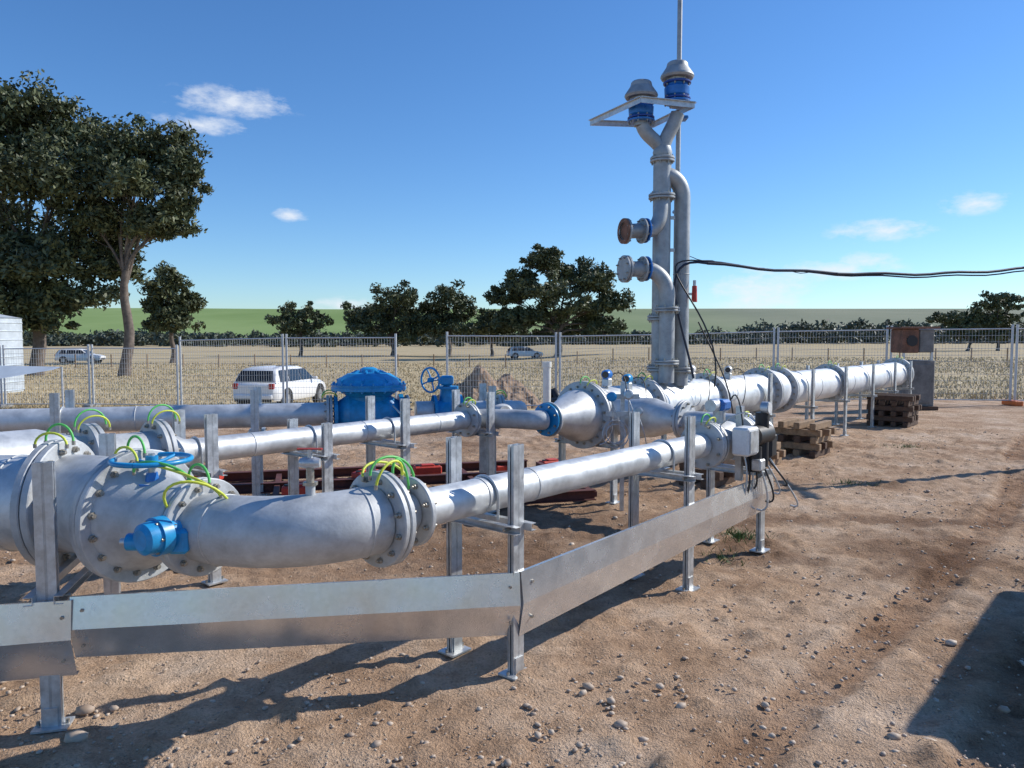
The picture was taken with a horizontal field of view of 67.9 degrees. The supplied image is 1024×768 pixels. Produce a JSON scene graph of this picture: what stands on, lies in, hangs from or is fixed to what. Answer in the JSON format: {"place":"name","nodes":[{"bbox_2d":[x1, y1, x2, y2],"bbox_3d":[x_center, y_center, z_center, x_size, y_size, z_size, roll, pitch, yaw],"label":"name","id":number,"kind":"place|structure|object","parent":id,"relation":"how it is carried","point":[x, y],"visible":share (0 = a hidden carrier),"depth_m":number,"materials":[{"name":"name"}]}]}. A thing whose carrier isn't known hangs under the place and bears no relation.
{"place":"outdoors","nodes":[
{"label":"outdoors","id":0,"kind":"place"},
{"bbox_2d":[0,341,1023,767],"bbox_3d":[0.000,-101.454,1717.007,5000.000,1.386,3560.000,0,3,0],"label":"ground","id":1,"kind":"structure","parent":0,"point":[556,655],"depth_m":4.44,"materials":[{"name":"brown soil"}]},
{"bbox_2d":[0,345,13,408],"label":"temporary fence panel","id":2,"kind":"object","parent":1,"relation":"on","point":[1,394],"visible":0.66,"depth_m":24.02,"materials":[{"name":"metal"}]},
{"bbox_2d":[0,314,24,392],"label":"water tank","id":3,"kind":"object","parent":1,"relation":"on","point":[11,331],"visible":0.69,"depth_m":37.76,"materials":[{"name":"metal"}]},
{"bbox_2d":[0,365,63,405],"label":"table","id":4,"kind":"object","parent":1,"relation":"on","point":[8,371],"visible":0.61,"depth_m":14.03,"materials":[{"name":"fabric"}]},
{"bbox_2d":[2,344,100,406],"bbox_3d":[-14.577,-0.221,23.830,2.994,2.042,0.600,0,3,0],"label":"temporary fence panel","id":5,"kind":"object","parent":1,"relation":"on","point":[87,404],"visible":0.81,"depth_m":23.89,"materials":[{"name":"metal"}]},
{"bbox_2d":[49,390,74,434],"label":"pipe support","id":6,"kind":"object","parent":1,"relation":"on","point":[55,409],"visible":0.38,"depth_m":7.61,"materials":[{"name":"metal"}]},
{"bbox_2d":[22,433,120,734],"bbox_3d":[-2.246,0.946,3.984,0.190,1.249,1.189,-1,4,-14],"label":"pipe support","id":7,"kind":"object","parent":1,"relation":"on","point":[50,572],"visible":0.54,"depth_m":3.46,"materials":[{"name":"metal"}]},
{"bbox_2d":[0,600,79,681],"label":"metal guard sheet","id":8,"kind":"object","parent":7,"relation":"attached to","point":[35,640],"visible":1,"depth_m":3.41,"materials":[{"name":"metal"}]},
{"bbox_2d":[0,433,711,582],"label":"gas pipe","id":9,"kind":"object","parent":7,"relation":"on","point":[103,507],"visible":0.89,"depth_m":3.51,"materials":[{"name":"metal"}]},
{"bbox_2d":[107,452,193,556],"bbox_3d":[-1.639,0.536,3.519,0.374,0.395,0.663,-2,4,-34],"label":"gate valve","id":10,"kind":"object","parent":9,"relation":"attached to","point":[156,536],"visible":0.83,"depth_m":3.28,"materials":[{"name":"blue paint"}]},
{"bbox_2d":[297,448,322,495],"bbox_3d":[-0.895,0.392,3.371,0.110,0.215,0.068,0,3,0],"label":"tapping valve","id":11,"kind":"object","parent":9,"relation":"attached to","point":[309,463],"visible":0.99,"depth_m":3.35,"materials":[{"name":"metal"}]},
{"bbox_2d":[703,394,798,510],"bbox_3d":[1.896,0.555,6.252,0.667,0.961,0.754,3,5,41],"label":"actuated valve","id":12,"kind":"object","parent":9,"relation":"attached to","point":[755,445],"visible":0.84,"depth_m":6.10,"materials":[{"name":"blue paint"}]},
{"bbox_2d":[0,69,147,375],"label":"gum tree","id":13,"kind":"object","parent":1,"relation":"on","point":[38,140],"visible":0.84,"depth_m":52.56,"materials":[{"name":"green plant"}]},
{"bbox_2d":[54,349,105,362],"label":"parked car","id":14,"kind":"object","parent":1,"relation":"on","point":[80,352],"visible":0.6,"depth_m":81.15,"materials":[{"name":"white paint"}]},
{"bbox_2d":[43,112,213,375],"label":"gum tree","id":15,"kind":"object","parent":1,"relation":"on","point":[138,159],"visible":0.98,"depth_m":52.45,"materials":[{"name":"green plant"}]},
{"bbox_2d":[91,344,186,405],"bbox_3d":[-11.677,-0.210,23.544,2.994,2.029,0.628,0,3,0],"label":"temporary fence panel","id":16,"kind":"object","parent":1,"relation":"on","point":[119,358],"visible":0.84,"depth_m":23.68,"materials":[{"name":"metal"}]},
{"bbox_2d":[136,260,207,362],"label":"gum tree","id":17,"kind":"object","parent":1,"relation":"on","point":[168,305],"visible":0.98,"depth_m":80.41,"materials":[{"name":"green plant"}]},
{"bbox_2d":[172,409,228,585],"bbox_3d":[-2.373,0.831,5.713,0.640,1.249,0.190,3,5,41],"label":"pipe support","id":18,"kind":"object","parent":1,"relation":"on","point":[211,465],"visible":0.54,"depth_m":5.54,"materials":[{"name":"metal"}]},
{"bbox_2d":[179,334,284,404],"bbox_3d":[-8.431,-0.325,22.810,3.905,2.347,0.629,1,4,13],"label":"temporary fence panel","id":19,"kind":"object","parent":1,"relation":"on","point":[235,375],"visible":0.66,"depth_m":22.98,"materials":[{"name":"metal"}]},
{"bbox_2d":[247,387,266,495],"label":"pipe support","id":20,"kind":"object","parent":1,"relation":"on","point":[256,461],"visible":0.53,"depth_m":8.12,"materials":[{"name":"metal"}]},
{"bbox_2d":[232,364,325,403],"bbox_3d":[-8.906,0.052,29.525,2.140,1.655,4.715,1,4,10],"label":"parked car","id":21,"kind":"object","parent":1,"relation":"on","point":[299,375],"visible":0.64,"depth_m":27.73,"materials":[{"name":"white paint"}]},
{"bbox_2d":[264,300,333,355],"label":"gum tree","id":22,"kind":"object","parent":1,"relation":"on","point":[298,322],"visible":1,"depth_m":113.81,"materials":[{"name":"green plant"}]},
{"bbox_2d":[280,418,339,494],"bbox_3d":[-1.718,0.861,6.472,0.640,1.100,0.190,3,5,41],"label":"pipe support","id":23,"kind":"object","parent":1,"relation":"on","point":[326,455],"visible":0.6,"depth_m":6.31,"materials":[{"name":"metal"}]},
{"bbox_2d":[285,334,396,402],"bbox_3d":[-4.952,-0.339,22.320,3.444,2.281,0.600,0,3,0],"label":"temporary fence panel","id":24,"kind":"object","parent":1,"relation":"on","point":[328,356],"visible":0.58,"depth_m":22.35,"materials":[{"name":"metal"}]},
{"bbox_2d":[360,396,416,475],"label":"pipe support","id":25,"kind":"object","parent":1,"relation":"on","point":[404,445],"visible":0.5,"depth_m":6.96,"materials":[{"name":"metal"}]},
{"bbox_2d":[340,279,446,354],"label":"gum tree","id":26,"kind":"object","parent":1,"relation":"on","point":[400,305],"visible":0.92,"depth_m":113.11,"materials":[{"name":"green plant"}]},
{"bbox_2d":[222,459,596,504],"bbox_3d":[-1.726,1.180,8.654,4.974,0.110,2.284,-1,4,-15],"label":"steel skid frame","id":27,"kind":"object","parent":1,"relation":"on","point":[580,494],"visible":0.24,"depth_m":9.17,"materials":[{"name":"red metal"}]},
{"bbox_2d":[281,483,304,495],"bbox_3d":[-2.300,1.132,8.183,0.340,0.120,0.160,-1,4,-11],"label":"fence foot block","id":28,"kind":"object","parent":27,"relation":"on","point":[284,489],"depth_m":8.11,"materials":[{"name":"red plastic"}]},
{"bbox_2d":[351,469,378,477],"bbox_3d":[-1.750,1.077,9.082,0.160,0.120,0.340,2,4,33],"label":"fence foot block","id":29,"kind":"object","parent":27,"relation":"on","point":[356,474],"depth_m":8.96,"materials":[{"name":"red plastic"}]},
{"bbox_2d":[413,463,441,474],"bbox_3d":[-1.050,1.052,9.431,0.340,0.120,0.160,-1,4,-17],"label":"fence foot block","id":30,"kind":"object","parent":27,"relation":"on","point":[426,468],"depth_m":9.37,"materials":[{"name":"red plastic"}]},
{"bbox_2d":[417,279,477,355],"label":"gum tree","id":31,"kind":"object","parent":1,"relation":"on","point":[447,298],"visible":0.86,"depth_m":113.36,"materials":[{"name":"green plant"}]},
{"bbox_2d":[448,389,500,512],"bbox_3d":[-0.409,0.694,7.976,0.640,1.248,0.190,3,5,41],"label":"pipe support","id":32,"kind":"object","parent":1,"relation":"on","point":[489,433],"visible":0.39,"depth_m":7.79,"materials":[{"name":"metal"}]},
{"bbox_2d":[0,402,549,464],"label":"gas pipe","id":33,"kind":"object","parent":32,"relation":"on","point":[469,420],"visible":0.58,"depth_m":6.18,"materials":[{"name":"metal"}]},
{"bbox_2d":[448,307,521,355],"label":"gum tree","id":34,"kind":"object","parent":1,"relation":"on","point":[482,326],"visible":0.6,"depth_m":111.14,"materials":[{"name":"green plant"}]},
{"bbox_2d":[438,436,535,680],"bbox_3d":[-0.152,0.918,4.122,0.596,1.230,0.190,3,5,41],"label":"pipe support","id":35,"kind":"object","parent":1,"relation":"on","point":[514,525],"visible":0.79,"depth_m":3.99,"materials":[{"name":"metal"}]},
{"bbox_2d":[70,572,520,656],"bbox_3d":[-0.990,1.144,3.732,2.108,0.385,0.102,-1,4,-13],"label":"metal guard sheet","id":36,"kind":"object","parent":35,"relation":"attached to","point":[396,609],"visible":0.99,"depth_m":3.69,"materials":[{"name":"metal"}]},
{"bbox_2d":[479,383,498,474],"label":"pipe support","id":37,"kind":"object","parent":1,"relation":"on","point":[482,439],"visible":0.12,"depth_m":9.25,"materials":[{"name":"metal"}]},
{"bbox_2d":[0,394,526,432],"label":"gas pipe","id":38,"kind":"object","parent":37,"relation":"on","point":[130,418],"visible":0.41,"depth_m":8.11,"materials":[{"name":"metal"}]},
{"bbox_2d":[331,367,405,423],"bbox_3d":[-1.627,0.203,8.649,0.860,0.790,0.840,0,3,0],"label":"pressure regulator valve","id":39,"kind":"object","parent":38,"relation":"on","point":[355,387],"visible":0.85,"depth_m":8.41,"materials":[{"name":"blue paint"}]},
{"bbox_2d":[420,367,462,413],"bbox_3d":[-0.823,0.151,8.837,0.479,0.712,0.420,-1,4,-15],"label":"gate valve","id":40,"kind":"object","parent":38,"relation":"attached to","point":[443,404],"visible":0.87,"depth_m":8.75,"materials":[{"name":"blue paint"}]},
{"bbox_2d":[437,365,542,408],"bbox_3d":[-0.900,0.151,26.057,4.600,1.609,3.200,0,3,0],"label":"dirt mound","id":41,"kind":"object","parent":1,"relation":"on","point":[476,377],"visible":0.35,"depth_m":25.59,"materials":[{"name":"soil"}]},
{"bbox_2d":[446,332,556,405],"bbox_3d":[-0.222,-0.369,22.018,3.344,2.284,0.600,0,3,0],"label":"temporary fence panel","id":42,"kind":"object","parent":1,"relation":"on","point":[504,361],"visible":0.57,"depth_m":21.90,"materials":[{"name":"metal"}]},
{"bbox_2d":[496,464,506,470],"bbox_3d":[-0.200,1.121,10.286,0.160,0.120,0.340,-2,4,-25],"label":"fence foot block","id":43,"kind":"object","parent":1,"relation":"on","point":[500,467],"depth_m":10.14,"materials":[{"name":"red plastic"}]},
{"bbox_2d":[0,428,1023,767],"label":"gravel stones","id":44,"kind":"object","parent":1,"relation":"on","point":[88,710],"visible":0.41,"depth_m":3.68,"materials":[{"name":"brown stone"}]},
{"bbox_2d":[22,315,1023,346],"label":"distant tree line","id":45,"kind":"object","parent":1,"relation":"on","point":[116,338],"visible":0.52,"depth_m":240.71,"materials":[{"name":"green plant"}]},
{"bbox_2d":[24,348,1023,366],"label":"farm fence","id":46,"kind":"object","parent":1,"relation":"on","point":[433,358],"visible":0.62,"depth_m":69.96,"materials":[{"name":"grey metal"}]},
{"bbox_2d":[506,346,542,358],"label":"parked car","id":47,"kind":"object","parent":1,"relation":"on","point":[516,352],"visible":0.91,"depth_m":99.04,"materials":[{"name":"white paint"}]},
{"bbox_2d":[542,362,551,402],"bbox_3d":[0.780,0.164,17.041,0.207,1.320,0.210,0,3,0],"label":"pvc standpipe","id":48,"kind":"object","parent":1,"relation":"on","point":[546,366],"visible":0.79,"depth_m":16.96,"materials":[{"name":"white plastic"}]},
{"bbox_2d":[551,387,559,402],"bbox_3d":[1.346,0.498,19.418,1.155,0.804,1.085,0,3,0],"label":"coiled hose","id":49,"kind":"object","parent":1,"relation":"on","point":[555,393],"visible":0.1,"depth_m":19.49,"materials":[{"name":"black rubber"}]},
{"bbox_2d":[482,243,636,356],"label":"gum tree","id":50,"kind":"object","parent":1,"relation":"on","point":[588,311],"visible":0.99,"depth_m":97.75,"materials":[{"name":"green plant"}]},
{"bbox_2d":[553,425,619,504],"bbox_3d":[0.836,0.793,8.427,0.840,1.001,0.190,3,5,41],"label":"pipe support","id":51,"kind":"object","parent":1,"relation":"on","point":[561,441],"visible":0.39,"depth_m":8.21,"materials":[{"name":"metal"}]},
{"bbox_2d":[559,332,650,392],"bbox_3d":[2.938,-0.393,22.117,3.164,2.320,0.600,0,3,0],"label":"temporary fence panel","id":52,"kind":"object","parent":1,"relation":"on","point":[599,354],"visible":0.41,"depth_m":22.02,"materials":[{"name":"metal"}]},
{"bbox_2d":[599,382,646,510],"bbox_3d":[1.170,0.652,7.818,0.537,1.345,0.176,0,3,0],"label":"instrument stand","id":53,"kind":"object","parent":1,"relation":"on","point":[622,396],"visible":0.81,"depth_m":7.82,"materials":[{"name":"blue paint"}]},
{"bbox_2d":[628,411,702,590],"bbox_3d":[1.085,0.843,5.549,0.596,1.254,0.190,3,5,41],"label":"pipe support","id":54,"kind":"object","parent":1,"relation":"on","point":[688,476],"visible":0.73,"depth_m":5.42,"materials":[{"name":"metal"}]},
{"bbox_2d":[661,434,669,468],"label":"pipe support","id":55,"kind":"object","parent":1,"relation":"on","point":[663,437],"visible":0.09,"depth_m":10.38,"materials":[{"name":"metal"}]},
{"bbox_2d":[679,459,735,488],"bbox_3d":[2.416,1.075,9.337,0.626,0.310,0.592,-3,5,-42],"label":"timber cribbing","id":56,"kind":"object","parent":1,"relation":"on","point":[723,478],"visible":0.34,"depth_m":9.21,"materials":[{"name":"brown wood"}]},
{"bbox_2d":[688,327,774,375],"bbox_3d":[6.123,-0.470,22.212,3.394,2.361,0.600,0,3,0],"label":"temporary fence panel","id":57,"kind":"object","parent":1,"relation":"on","point":[742,357],"visible":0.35,"depth_m":22.14,"materials":[{"name":"metal"}]},
{"bbox_2d":[703,464,772,553],"bbox_3d":[1.910,1.014,6.513,0.596,0.771,0.190,3,5,41],"label":"pipe support","id":58,"kind":"object","parent":1,"relation":"on","point":[760,516],"visible":0.47,"depth_m":6.41,"materials":[{"name":"metal"}]},
{"bbox_2d":[519,474,773,635],"bbox_3d":[1.118,1.037,5.214,0.062,0.420,3.300,3,5,41],"label":"metal guard sheet","id":59,"kind":"object","parent":58,"relation":"attached to","point":[554,587],"visible":0.93,"depth_m":4.71,"materials":[{"name":"metal"}]},
{"bbox_2d":[724,372,775,422],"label":"pipe support","id":60,"kind":"object","parent":1,"relation":"on","point":[770,388],"visible":0.27,"depth_m":11.32,"materials":[{"name":"metal"}]},
{"bbox_2d":[535,358,913,468],"bbox_3d":[4.599,0.079,12.612,2.524,0.760,14.595,2,4,33],"label":"gas pipe","id":61,"kind":"object","parent":60,"relation":"on","point":[576,412],"visible":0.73,"depth_m":9.01,"materials":[{"name":"grey metal"}]},
{"bbox_2d":[601,369,626,389],"bbox_3d":[1.113,0.125,8.423,0.321,0.557,0.458,1,4,13],"label":"pressure transmitter","id":62,"kind":"object","parent":61,"relation":"attached to","point":[606,375],"visible":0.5,"depth_m":8.52,"materials":[{"name":"blue paint"}]},
{"bbox_2d":[622,374,646,396],"bbox_3d":[1.380,0.142,8.651,0.305,0.497,0.459,1,4,15],"label":"pressure transmitter","id":63,"kind":"object","parent":61,"relation":"on","point":[629,378],"visible":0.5,"depth_m":8.74,"materials":[{"name":"blue paint"}]},
{"bbox_2d":[588,0,696,385],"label":"vent stack","id":64,"kind":"object","parent":61,"relation":"on","point":[669,362],"visible":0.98,"depth_m":9.31,"materials":[{"name":"metal"}]},
{"bbox_2d":[688,365,709,405],"bbox_3d":[2.395,0.041,9.824,0.321,0.557,0.458,1,4,13],"label":"pressure transmitter","id":65,"kind":"object","parent":61,"relation":"on","point":[689,375],"visible":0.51,"depth_m":9.89,"materials":[{"name":"silver metal"}]},
{"bbox_2d":[724,366,745,403],"bbox_3d":[3.115,0.011,10.651,0.310,0.517,0.459,1,4,14],"label":"pressure transmitter","id":66,"kind":"object","parent":61,"relation":"on","point":[727,371],"visible":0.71,"depth_m":10.73,"materials":[{"name":"silver metal"}]},
{"bbox_2d":[743,442,785,467],"bbox_3d":[3.437,0.987,10.831,0.734,0.310,0.735,3,4,39],"label":"timber cribbing","id":67,"kind":"object","parent":1,"relation":"on","point":[776,459],"visible":0.2,"depth_m":10.77,"materials":[{"name":"brown wood"}]},
{"bbox_2d":[772,369,817,424],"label":"pipe support","id":68,"kind":"object","parent":1,"relation":"on","point":[812,407],"visible":0.38,"depth_m":12.70,"materials":[{"name":"metal"}]},
{"bbox_2d":[774,418,835,457],"bbox_3d":[4.607,0.836,11.926,0.757,0.520,0.745,3,5,42],"label":"timber cribbing","id":69,"kind":"object","parent":1,"relation":"on","point":[798,437],"visible":0.94,"depth_m":11.74,"materials":[{"name":"brown wood"}]},
{"bbox_2d":[694,443,939,565],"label":"weeds","id":70,"kind":"object","parent":1,"relation":"on","point":[738,535],"visible":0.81,"depth_m":6.82,"materials":[{"name":"green plant"}]},
{"bbox_2d":[805,365,849,435],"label":"pipe support","id":71,"kind":"object","parent":1,"relation":"on","point":[845,401],"visible":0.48,"depth_m":14.00,"materials":[{"name":"metal"}]},
{"bbox_2d":[776,326,888,399],"bbox_3d":[9.373,-0.527,22.008,3.294,2.317,0.600,0,3,0],"label":"temporary fence panel","id":72,"kind":"object","parent":1,"relation":"on","point":[839,349],"visible":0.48,"depth_m":22.07,"materials":[{"name":"metal"}]},
{"bbox_2d":[674,256,1023,413],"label":"power cable","id":73,"kind":"object","parent":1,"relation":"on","point":[886,274],"visible":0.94,"depth_m":9.55,"materials":[{"name":"black rubber"}]},
{"bbox_2d":[832,363,877,427],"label":"pipe support","id":74,"kind":"object","parent":1,"relation":"on","point":[872,395],"visible":0.7,"depth_m":15.30,"materials":[{"name":"metal"}]},
{"bbox_2d":[856,361,898,418],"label":"pipe support","id":75,"kind":"object","parent":1,"relation":"on","point":[894,390],"visible":0.59,"depth_m":16.54,"materials":[{"name":"metal"}]},
{"bbox_2d":[866,393,921,427],"bbox_3d":[7.859,0.529,15.690,0.934,0.625,0.916,3,5,41],"label":"timber cribbing","id":76,"kind":"object","parent":1,"relation":"on","point":[894,409],"visible":0.86,"depth_m":15.44,"materials":[{"name":"brown wood"}]},
{"bbox_2d":[876,360,913,393],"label":"pipe support","id":77,"kind":"object","parent":1,"relation":"on","point":[910,388],"visible":0.4,"depth_m":17.46,"materials":[{"name":"metal"}]},
{"bbox_2d":[886,327,939,410],"bbox_3d":[10.482,-0.417,19.943,1.000,2.155,0.850,0,3,0],"label":"site cabinet","id":78,"kind":"object","parent":1,"relation":"on","point":[904,340],"visible":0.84,"depth_m":19.59,"materials":[{"name":"metal"}]},
{"bbox_2d":[890,324,1022,405],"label":"temporary fence panel","id":79,"kind":"object","parent":1,"relation":"on","point":[1010,402],"visible":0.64,"depth_m":21.39,"materials":[{"name":"metal"}]},
{"bbox_2d":[925,310,1023,350],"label":"gum tree","id":80,"kind":"object","parent":1,"relation":"on","point":[967,320],"visible":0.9,"depth_m":130.04,"materials":[{"name":"green plant"}]},
{"bbox_2d":[967,290,1023,350],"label":"gum tree","id":81,"kind":"object","parent":1,"relation":"on","point":[1005,300],"visible":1,"depth_m":128.90,"materials":[{"name":"green plant"}]},
{"bbox_2d":[1013,324,1023,400],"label":"temporary fence panel","id":82,"kind":"object","parent":1,"relation":"on","point":[1016,361],"visible":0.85,"depth_m":21.18,"materials":[{"name":"metal"}]},
{"bbox_2d":[0,356,1023,408],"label":"dry grass","id":83,"kind":"structure","parent":0,"point":[940,394],"depth_m":48.65,"materials":[{"name":"beige plant"}]},
{"bbox_2d":[0,0,1023,308],"label":"sky","id":84,"kind":"structure","parent":0,"point":[356,144],"materials":[{"name":"blue"}]},
{"bbox_2d":[2,308,1023,340],"bbox_3d":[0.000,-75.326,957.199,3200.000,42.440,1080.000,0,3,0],"label":"hill","id":85,"kind":"structure","parent":0,"point":[243,322],"depth_m":729.79,"materials":[{"name":"green plant"}]},
{"bbox_2d":[539,458,557,463],"bbox_3d":[0.550,1.102,10.586,0.340,0.120,0.160,-2,4,-29],"label":"fence foot block","id":86,"kind":"object","parent":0,"point":[549,460],"depth_m":10.52,"materials":[{"name":"red plastic"}]}
]}

